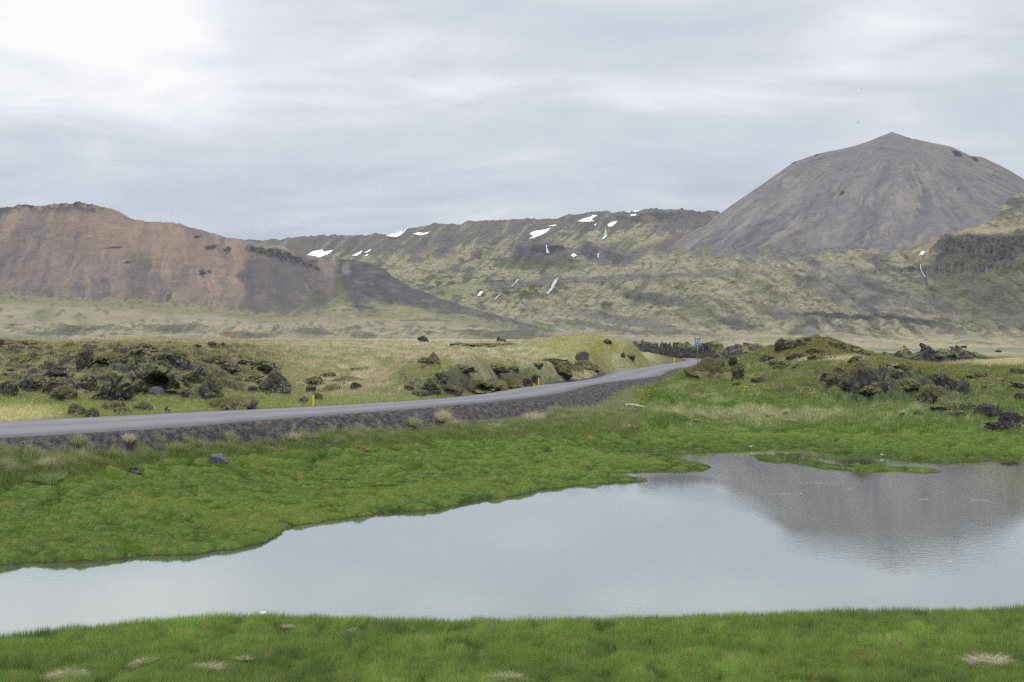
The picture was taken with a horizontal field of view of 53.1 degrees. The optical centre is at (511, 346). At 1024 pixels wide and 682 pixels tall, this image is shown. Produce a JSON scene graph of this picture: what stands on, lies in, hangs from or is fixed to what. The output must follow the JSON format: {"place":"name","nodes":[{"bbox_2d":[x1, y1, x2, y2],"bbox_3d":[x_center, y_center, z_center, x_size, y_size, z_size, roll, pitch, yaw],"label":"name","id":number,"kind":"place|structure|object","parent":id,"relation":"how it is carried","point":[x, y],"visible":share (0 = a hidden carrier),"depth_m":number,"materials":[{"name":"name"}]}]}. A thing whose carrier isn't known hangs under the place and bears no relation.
{"place":"outdoors","nodes":[
{"label":"outdoors","id":0,"kind":"place"},
{"bbox_2d":[29,667,97,681],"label":"dead grass","id":1,"kind":"structure","parent":0,"point":[61,672],"depth_m":18.17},
{"bbox_2d":[126,657,157,668],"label":"dead grass","id":2,"kind":"structure","parent":0,"point":[145,659],"depth_m":18.91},
{"bbox_2d":[186,660,232,671],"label":"dead grass","id":3,"kind":"structure","parent":0,"point":[215,665],"depth_m":18.88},
{"bbox_2d":[0,201,555,332],"bbox_3d":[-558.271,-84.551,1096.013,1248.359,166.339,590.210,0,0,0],"label":"hills","id":4,"kind":"structure","parent":0,"point":[78,263],"depth_m":999.93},
{"bbox_2d":[0,370,672,453],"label":"gravel","id":5,"kind":"structure","parent":0,"point":[249,441],"depth_m":61.65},
{"bbox_2d":[0,358,700,437],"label":"road","id":6,"kind":"structure","parent":0,"point":[42,427],"depth_m":60.05,"materials":[{"name":"asphalt"}]},
{"bbox_2d":[482,670,527,681],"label":"dead grass","id":7,"kind":"structure","parent":0,"point":[516,678],"depth_m":17.78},
{"bbox_2d":[0,448,1023,636],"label":"water","id":8,"kind":"structure","parent":0,"point":[747,538],"depth_m":31.45,"materials":[{"name":"liquid"}]},
{"bbox_2d":[0,191,1023,356],"bbox_3d":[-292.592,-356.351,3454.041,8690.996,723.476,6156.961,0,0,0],"label":"hills","id":9,"kind":"structure","parent":0,"point":[637,281],"depth_m":1870.07,"materials":[{"name":"plant"}]},
{"bbox_2d":[308,250,332,256],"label":"snow patch","id":10,"kind":"object","parent":9,"relation":"on","point":[318,253],"visible":0.99,"depth_m":3473.41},
{"bbox_2d":[530,228,550,238],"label":"snow patch","id":11,"kind":"object","parent":9,"relation":"on","point":[536,233],"visible":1,"depth_m":3865.14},
{"bbox_2d":[0,334,1023,681],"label":"ground","id":12,"kind":"structure","parent":0,"point":[480,412],"depth_m":55.97,"materials":[{"name":"plant"}]},
{"bbox_2d":[0,379,18,396],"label":"rock","id":13,"kind":"object","parent":12,"relation":"on","point":[9,387],"visible":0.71,"depth_m":73.84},
{"bbox_2d":[8,354,31,363],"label":"rock","id":14,"kind":"object","parent":12,"relation":"on","point":[20,359],"visible":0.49,"depth_m":99.60,"materials":[{"name":"green stone"}]},
{"bbox_2d":[10,341,45,344],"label":"rock","id":15,"kind":"object","parent":12,"relation":"on","point":[29,342],"visible":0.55,"depth_m":128.08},
{"bbox_2d":[18,377,46,391],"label":"rock","id":16,"kind":"object","parent":12,"relation":"on","point":[32,384],"visible":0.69,"depth_m":76.64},
{"bbox_2d":[31,455,58,467],"bbox_3d":[-20.107,4.930,44.207,1.521,0.716,1.102,0,0,0],"label":"tussock","id":17,"kind":"object","parent":12,"relation":"on","point":[44,460],"visible":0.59,"depth_m":44.13,"materials":[{"name":"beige plant"}]},
{"bbox_2d":[25,469,66,484],"bbox_3d":[-19.550,5.469,42.919,1.952,0.733,1.414,0,0,0],"label":"tussock","id":18,"kind":"object","parent":12,"relation":"on","point":[51,479],"visible":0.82,"depth_m":42.79,"materials":[{"name":"green plant"}]},
{"bbox_2d":[42,377,56,393],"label":"rock","id":19,"kind":"object","parent":12,"relation":"on","point":[49,386],"visible":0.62,"depth_m":72.23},
{"bbox_2d":[43,365,67,377],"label":"rock","id":20,"kind":"object","parent":12,"relation":"on","point":[55,371],"visible":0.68,"depth_m":85.23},
{"bbox_2d":[49,384,78,400],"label":"rock","id":21,"kind":"object","parent":12,"relation":"on","point":[61,392],"visible":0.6,"depth_m":69.98,"materials":[{"name":"green stone"}]},
{"bbox_2d":[55,377,79,388],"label":"rock","id":22,"kind":"object","parent":12,"relation":"on","point":[62,381],"visible":0.37,"depth_m":74.96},
{"bbox_2d":[66,402,85,416],"bbox_3d":[-24.573,3.694,57.827,1.230,1.237,0.912,0,0,7],"label":"rock","id":23,"kind":"object","parent":12,"relation":"on","point":[73,408],"visible":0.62,"depth_m":57.69,"materials":[{"name":"green stone"}]},
{"bbox_2d":[70,432,96,451],"bbox_3d":[-19.904,4.407,47.560,1.476,0.992,1.100,0,0,0],"label":"tussock","id":24,"kind":"object","parent":12,"relation":"on","point":[77,439],"visible":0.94,"depth_m":47.52,"materials":[{"name":"green plant"}]},
{"bbox_2d":[75,346,93,368],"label":"rock","id":25,"kind":"object","parent":12,"relation":"on","point":[84,358],"visible":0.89,"depth_m":89.90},
{"bbox_2d":[76,374,96,390],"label":"rock","id":26,"kind":"object","parent":12,"relation":"on","point":[88,382],"visible":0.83,"depth_m":73.97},
{"bbox_2d":[85,407,98,416],"bbox_3d":[-23.383,3.814,57.001,0.764,0.934,0.583,0,0,-1],"label":"rock","id":27,"kind":"object","parent":12,"relation":"on","point":[92,411],"visible":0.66,"depth_m":56.87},
{"bbox_2d":[92,352,124,365],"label":"rock","id":28,"kind":"object","parent":12,"relation":"on","point":[108,358],"visible":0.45,"depth_m":91.10,"materials":[{"name":"green stone"}]},
{"bbox_2d":[88,370,133,400],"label":"rock","id":29,"kind":"object","parent":12,"relation":"on","point":[117,385],"visible":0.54,"depth_m":69.06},
{"bbox_2d":[101,400,125,409],"bbox_3d":[-24.275,3.641,62.495,1.419,0.837,1.436,0,0,44],"label":"rock","id":30,"kind":"object","parent":12,"relation":"on","point":[110,404],"visible":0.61,"depth_m":62.16,"materials":[{"name":"green stone"}]},
{"bbox_2d":[114,407,131,414],"bbox_3d":[-22.784,3.886,60.021,1.139,0.770,0.876,0,0,2],"label":"rock","id":31,"kind":"object","parent":12,"relation":"on","point":[121,409],"visible":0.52,"depth_m":59.80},
{"bbox_2d":[120,431,136,443],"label":"tussock","id":32,"kind":"object","parent":12,"relation":"on","point":[129,438],"visible":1,"depth_m":49.13,"materials":[{"name":"beige plant"}]},
{"bbox_2d":[124,467,141,473],"bbox_3d":[-17.186,5.645,46.455,0.881,0.453,0.582,0,0,1],"label":"rock","id":33,"kind":"object","parent":12,"relation":"on","point":[136,470],"visible":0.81,"depth_m":46.28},
{"bbox_2d":[131,356,145,364],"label":"rock","id":34,"kind":"object","parent":12,"relation":"on","point":[136,360],"visible":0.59,"depth_m":80.72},
{"bbox_2d":[132,401,152,410],"bbox_3d":[-22.529,3.795,62.600,1.357,1.081,1.213,0,0,2],"label":"rock","id":35,"kind":"object","parent":12,"relation":"on","point":[145,406],"visible":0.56,"depth_m":62.29,"materials":[{"name":"green stone"}]},
{"bbox_2d":[129,343,160,357],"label":"rock","id":36,"kind":"object","parent":12,"relation":"on","point":[141,349],"visible":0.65,"depth_m":86.36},
{"bbox_2d":[131,363,180,394],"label":"rock","id":37,"kind":"object","parent":12,"relation":"on","point":[146,377],"visible":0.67,"depth_m":72.12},
{"bbox_2d":[149,386,163,394],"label":"rock","id":38,"kind":"object","parent":12,"relation":"on","point":[155,390],"visible":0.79,"depth_m":71.22,"materials":[{"name":"stone"}]},
{"bbox_2d":[156,360,171,369],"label":"rock","id":39,"kind":"object","parent":12,"relation":"on","point":[165,364],"visible":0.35,"depth_m":80.13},
{"bbox_2d":[163,352,189,367],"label":"rock","id":40,"kind":"object","parent":12,"relation":"on","point":[176,359],"visible":0.75,"depth_m":82.53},
{"bbox_2d":[162,441,190,453],"bbox_3d":[-16.319,4.840,49.983,1.493,0.776,1.259,0,0,0],"label":"tussock","id":41,"kind":"object","parent":12,"relation":"on","point":[173,446],"visible":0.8,"depth_m":49.84,"materials":[{"name":"green plant"}]},
{"bbox_2d":[176,388,193,396],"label":"rock","id":42,"kind":"object","parent":12,"relation":"on","point":[186,392],"visible":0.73,"depth_m":71.44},
{"bbox_2d":[182,365,206,383],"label":"rock","id":43,"kind":"object","parent":12,"relation":"on","point":[198,374],"visible":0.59,"depth_m":75.47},
{"bbox_2d":[198,372,222,399],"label":"rock","id":44,"kind":"object","parent":12,"relation":"on","point":[211,386],"visible":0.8,"depth_m":71.19,"materials":[{"name":"grey stone"}]},
{"bbox_2d":[203,353,232,364],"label":"rock","id":45,"kind":"object","parent":12,"relation":"on","point":[218,359],"visible":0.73,"depth_m":87.86,"materials":[{"name":"green stone"}]},
{"bbox_2d":[208,453,228,463],"bbox_3d":[-14.176,5.447,49.482,0.992,0.608,0.731,0,0,6],"label":"rock","id":46,"kind":"object","parent":12,"relation":"on","point":[218,458],"visible":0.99,"depth_m":49.22,"materials":[{"name":"stone"}]},
{"bbox_2d":[220,362,240,373],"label":"rock","id":47,"kind":"object","parent":12,"relation":"on","point":[230,367],"visible":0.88,"depth_m":86.14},
{"bbox_2d":[221,430,240,443],"bbox_3d":[-14.638,4.690,53.271,1.412,0.911,1.083,0,0,0],"label":"tussock","id":48,"kind":"object","parent":12,"relation":"on","point":[230,438],"visible":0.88,"depth_m":53.18,"materials":[{"name":"green plant"}]},
{"bbox_2d":[204,395,258,410],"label":"rock","id":49,"kind":"object","parent":12,"relation":"on","point":[237,402],"visible":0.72,"depth_m":65.27,"materials":[{"name":"green stone"}]},
{"bbox_2d":[232,373,265,383],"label":"rock","id":50,"kind":"object","parent":12,"relation":"on","point":[252,377],"visible":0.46,"depth_m":82.98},
{"bbox_2d":[249,358,281,373],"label":"rock","id":51,"kind":"object","parent":12,"relation":"on","point":[263,365],"visible":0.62,"depth_m":89.96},
{"bbox_2d":[258,369,290,393],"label":"rock","id":52,"kind":"object","parent":12,"relation":"on","point":[274,381],"visible":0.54,"depth_m":77.54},
{"bbox_2d":[304,375,323,384],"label":"rock","id":53,"kind":"object","parent":12,"relation":"on","point":[314,379],"visible":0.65,"depth_m":86.65,"materials":[{"name":"green stone"}]},
{"bbox_2d":[0,383,652,487],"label":"grass","id":54,"kind":"structure","parent":12,"relation":"on","point":[616,408],"depth_m":56.92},
{"bbox_2d":[321,383,341,391],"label":"rock","id":55,"kind":"object","parent":12,"relation":"on","point":[331,387],"visible":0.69,"depth_m":82.19,"materials":[{"name":"green stone"}]},
{"bbox_2d":[0,333,663,420],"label":"grass","id":56,"kind":"structure","parent":12,"relation":"on","point":[31,413],"depth_m":93.83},
{"bbox_2d":[331,376,361,381],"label":"rock","id":57,"kind":"object","parent":12,"relation":"on","point":[348,378],"visible":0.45,"depth_m":91.38,"materials":[{"name":"green stone"}]},
{"bbox_2d":[346,420,372,432],"bbox_3d":[-8.806,4.663,59.332,1.871,0.786,1.522,0,0,0],"label":"tussock","id":58,"kind":"object","parent":12,"relation":"on","point":[354,427],"visible":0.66,"depth_m":59.31,"materials":[{"name":"green plant"}]},
{"bbox_2d":[404,414,425,427],"bbox_3d":[-5.993,4.534,62.814,1.644,0.936,1.377,0,0,0],"label":"tussock","id":59,"kind":"object","parent":12,"relation":"on","point":[412,422],"visible":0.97,"depth_m":62.70,"materials":[{"name":"green plant"}]},
{"bbox_2d":[411,389,428,396],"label":"rock","id":60,"kind":"object","parent":12,"relation":"on","point":[420,392],"visible":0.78,"depth_m":82.08,"materials":[{"name":"green stone"}]},
{"bbox_2d":[419,378,440,395],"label":"rock","id":61,"kind":"object","parent":12,"relation":"on","point":[431,386],"visible":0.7,"depth_m":82.98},
{"bbox_2d":[429,352,439,364],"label":"rock","id":62,"kind":"object","parent":12,"relation":"on","point":[433,358],"visible":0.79,"depth_m":89.17,"materials":[{"name":"green stone"}]},
{"bbox_2d":[435,372,448,383],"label":"rock","id":63,"kind":"object","parent":12,"relation":"on","point":[442,377],"visible":0.83,"depth_m":85.73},
{"bbox_2d":[432,408,463,423],"bbox_3d":[-4.055,4.358,65.018,2.327,1.318,1.717,0,0,0],"label":"tussock","id":64,"kind":"object","parent":12,"relation":"on","point":[443,417],"visible":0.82,"depth_m":64.89,"materials":[{"name":"beige plant"}]},
{"bbox_2d":[443,384,463,395],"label":"rock","id":65,"kind":"object","parent":12,"relation":"on","point":[456,389],"visible":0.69,"depth_m":84.78,"materials":[{"name":"green stone"}]},
{"bbox_2d":[457,365,477,373],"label":"rock","id":66,"kind":"object","parent":12,"relation":"on","point":[467,369],"visible":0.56,"depth_m":90.13,"materials":[{"name":"green stone"}]},
{"bbox_2d":[466,379,496,393],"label":"rock","id":67,"kind":"object","parent":12,"relation":"on","point":[477,386],"visible":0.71,"depth_m":89.38,"materials":[{"name":"green stone"}]},
{"bbox_2d":[468,342,516,346],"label":"rock","id":68,"kind":"object","parent":12,"relation":"on","point":[489,344],"visible":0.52,"depth_m":152.15,"materials":[{"name":"green stone"}]},
{"bbox_2d":[485,378,508,391],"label":"rock","id":69,"kind":"object","parent":12,"relation":"on","point":[501,384],"visible":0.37,"depth_m":93.36,"materials":[{"name":"green stone"}]},
{"bbox_2d":[490,363,511,373],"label":"rock","id":70,"kind":"object","parent":12,"relation":"on","point":[498,368],"visible":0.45,"depth_m":98.46,"materials":[{"name":"green stone"}]},
{"bbox_2d":[0,601,1023,681],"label":"grass","id":71,"kind":"structure","parent":12,"relation":"on","point":[778,634],"depth_m":19.96,"materials":[{"name":"plant"}]},
{"bbox_2d":[0,418,1023,563],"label":"grass","id":72,"kind":"structure","parent":12,"relation":"on","point":[160,524],"depth_m":45.82,"materials":[{"name":"plant"}]},
{"bbox_2d":[504,378,523,388],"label":"rock","id":73,"kind":"object","parent":12,"relation":"on","point":[512,383],"visible":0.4,"depth_m":98.78,"materials":[{"name":"green stone"}]},
{"bbox_2d":[522,376,532,386],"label":"rock","id":74,"kind":"object","parent":12,"relation":"on","point":[527,381],"visible":0.58,"depth_m":102.50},
{"bbox_2d":[521,409,546,421],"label":"tussock","id":75,"kind":"object","parent":12,"relation":"on","point":[533,416],"visible":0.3,"depth_m":69.28,"materials":[{"name":"beige plant"}]},
{"bbox_2d":[542,358,567,364],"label":"rock","id":76,"kind":"object","parent":12,"relation":"on","point":[553,361],"visible":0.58,"depth_m":113.35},
{"bbox_2d":[545,404,570,412],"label":"tussock","id":77,"kind":"object","parent":12,"relation":"on","point":[553,409],"visible":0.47,"depth_m":73.93,"materials":[{"name":"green plant"}]},
{"bbox_2d":[554,361,572,379],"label":"rock","id":78,"kind":"object","parent":12,"relation":"on","point":[563,370],"visible":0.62,"depth_m":112.89,"materials":[{"name":"green stone"}]},
{"bbox_2d":[575,351,588,360],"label":"rock","id":79,"kind":"object","parent":12,"relation":"on","point":[582,355],"visible":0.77,"depth_m":130.85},
{"bbox_2d":[573,360,591,369],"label":"rock","id":80,"kind":"object","parent":12,"relation":"on","point":[586,364],"visible":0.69,"depth_m":128.21,"materials":[{"name":"green stone"}]},
{"bbox_2d":[608,421,639,429],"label":"tussock","id":81,"kind":"object","parent":12,"relation":"on","point":[629,425],"visible":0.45,"depth_m":70.03,"materials":[{"name":"green plant"}]},
{"bbox_2d":[632,339,769,358],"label":"lava outcrop","id":82,"kind":"object","parent":12,"relation":"on","point":[712,349],"visible":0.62,"depth_m":207.53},
{"bbox_2d":[682,357,732,380],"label":"rock","id":83,"kind":"object","parent":12,"relation":"on","point":[706,368],"visible":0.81,"depth_m":116.62,"materials":[{"name":"green stone"}]},
{"bbox_2d":[730,363,744,379],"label":"rock","id":84,"kind":"object","parent":12,"relation":"on","point":[737,371],"visible":0.63,"depth_m":117.86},
{"bbox_2d":[750,376,769,383],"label":"rock","id":85,"kind":"object","parent":12,"relation":"on","point":[753,380],"visible":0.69,"depth_m":113.64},
{"bbox_2d":[774,338,786,351],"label":"rock","id":86,"kind":"object","parent":12,"relation":"on","point":[779,346],"visible":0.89,"depth_m":126.45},
{"bbox_2d":[773,360,789,368],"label":"rock","id":87,"kind":"object","parent":12,"relation":"on","point":[781,363],"visible":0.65,"depth_m":119.56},
{"bbox_2d":[783,340,796,348],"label":"rock","id":88,"kind":"object","parent":12,"relation":"on","point":[787,344],"visible":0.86,"depth_m":125.89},
{"bbox_2d":[785,352,807,360],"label":"rock","id":89,"kind":"object","parent":12,"relation":"on","point":[799,355],"visible":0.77,"depth_m":121.46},
{"bbox_2d":[805,347,829,352],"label":"rock","id":90,"kind":"object","parent":12,"relation":"on","point":[816,350],"visible":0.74,"depth_m":121.65,"materials":[{"name":"green stone"}]},
{"bbox_2d":[807,353,836,359],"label":"rock","id":91,"kind":"object","parent":12,"relation":"on","point":[818,356],"visible":0.72,"depth_m":117.27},
{"bbox_2d":[819,370,832,380],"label":"rock","id":92,"kind":"object","parent":12,"relation":"on","point":[825,374],"visible":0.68,"depth_m":96.03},
{"bbox_2d":[631,334,1023,436],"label":"grass","id":93,"kind":"structure","parent":12,"relation":"on","point":[682,384],"depth_m":87.12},
{"bbox_2d":[826,373,840,386],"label":"rock","id":94,"kind":"object","parent":12,"relation":"on","point":[833,379],"visible":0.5,"depth_m":94.03,"materials":[{"name":"green stone"}]},
{"bbox_2d":[844,345,862,352],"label":"rock","id":95,"kind":"object","parent":12,"relation":"on","point":[853,348],"visible":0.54,"depth_m":122.52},
{"bbox_2d":[847,355,866,362],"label":"rock","id":96,"kind":"object","parent":12,"relation":"on","point":[855,358],"visible":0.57,"depth_m":106.03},
{"bbox_2d":[838,362,879,393],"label":"rock","id":97,"kind":"object","parent":12,"relation":"on","point":[855,379],"visible":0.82,"depth_m":89.61,"materials":[{"name":"grey stone"}]},
{"bbox_2d":[858,385,881,394],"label":"rock","id":98,"kind":"object","parent":12,"relation":"on","point":[869,390],"visible":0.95,"depth_m":88.29,"materials":[{"name":"green stone"}]},
{"bbox_2d":[879,381,890,392],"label":"rock","id":99,"kind":"object","parent":12,"relation":"on","point":[884,386],"visible":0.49,"depth_m":89.88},
{"bbox_2d":[874,360,899,368],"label":"rock","id":100,"kind":"object","parent":12,"relation":"on","point":[891,363],"visible":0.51,"depth_m":100.86,"materials":[{"name":"green stone"}]},
{"bbox_2d":[886,366,903,379],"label":"rock","id":101,"kind":"object","parent":12,"relation":"on","point":[897,373],"visible":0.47,"depth_m":96.61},
{"bbox_2d":[896,378,920,391],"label":"rock","id":102,"kind":"object","parent":12,"relation":"on","point":[907,384],"visible":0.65,"depth_m":91.89,"materials":[{"name":"green stone"}]},
{"bbox_2d":[915,384,947,404],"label":"rock","id":103,"kind":"object","parent":12,"relation":"on","point":[930,393],"visible":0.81,"depth_m":86.40,"materials":[{"name":"green stone"}]},
{"bbox_2d":[882,343,994,362],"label":"lava outcrop","id":104,"kind":"object","parent":12,"relation":"on","point":[926,353],"visible":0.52,"depth_m":185.21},
{"bbox_2d":[934,372,957,390],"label":"rock","id":105,"kind":"object","parent":12,"relation":"on","point":[944,380],"visible":0.58,"depth_m":91.48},
{"bbox_2d":[941,410,965,415],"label":"rock","id":106,"kind":"object","parent":12,"relation":"on","point":[957,412],"visible":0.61,"depth_m":77.11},
{"bbox_2d":[937,402,975,410],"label":"rock","id":107,"kind":"object","parent":12,"relation":"on","point":[959,406],"visible":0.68,"depth_m":78.21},
{"bbox_2d":[957,378,969,394],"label":"rock","id":108,"kind":"object","parent":12,"relation":"on","point":[963,387],"visible":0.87,"depth_m":88.22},
{"bbox_2d":[966,370,988,377],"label":"rock","id":109,"kind":"object","parent":12,"relation":"on","point":[977,373],"visible":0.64,"depth_m":104.16,"materials":[{"name":"green stone"}]},
{"bbox_2d":[973,404,1001,417],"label":"rock","id":110,"kind":"object","parent":12,"relation":"on","point":[992,411],"visible":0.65,"depth_m":76.75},
{"bbox_2d":[984,422,1021,431],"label":"rock","id":111,"kind":"object","parent":12,"relation":"on","point":[1008,426],"visible":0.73,"depth_m":70.50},
{"bbox_2d":[998,410,1023,422],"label":"rock","id":112,"kind":"object","parent":12,"relation":"on","point":[1010,416],"visible":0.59,"depth_m":72.07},
{"bbox_2d":[1003,381,1023,388],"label":"rock","id":113,"kind":"object","parent":12,"relation":"on","point":[1017,384],"visible":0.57,"depth_m":95.46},
{"bbox_2d":[1009,366,1023,373],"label":"rock","id":114,"kind":"object","parent":12,"relation":"on","point":[1013,370],"visible":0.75,"depth_m":106.55,"materials":[{"name":"green stone"}]},
{"bbox_2d":[0,0,1023,240],"label":"sky","id":115,"kind":"structure","parent":0,"point":[262,120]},
{"bbox_2d":[666,132,1023,251],"bbox_3d":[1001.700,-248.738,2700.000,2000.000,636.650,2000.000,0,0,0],"label":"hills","id":116,"kind":"structure","parent":0,"point":[893,190],"depth_m":2453.99,"materials":[{"name":"stone"}]},
{"bbox_2d":[961,650,1015,668],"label":"dead grass","id":117,"kind":"structure","parent":0,"point":[979,660],"depth_m":18.95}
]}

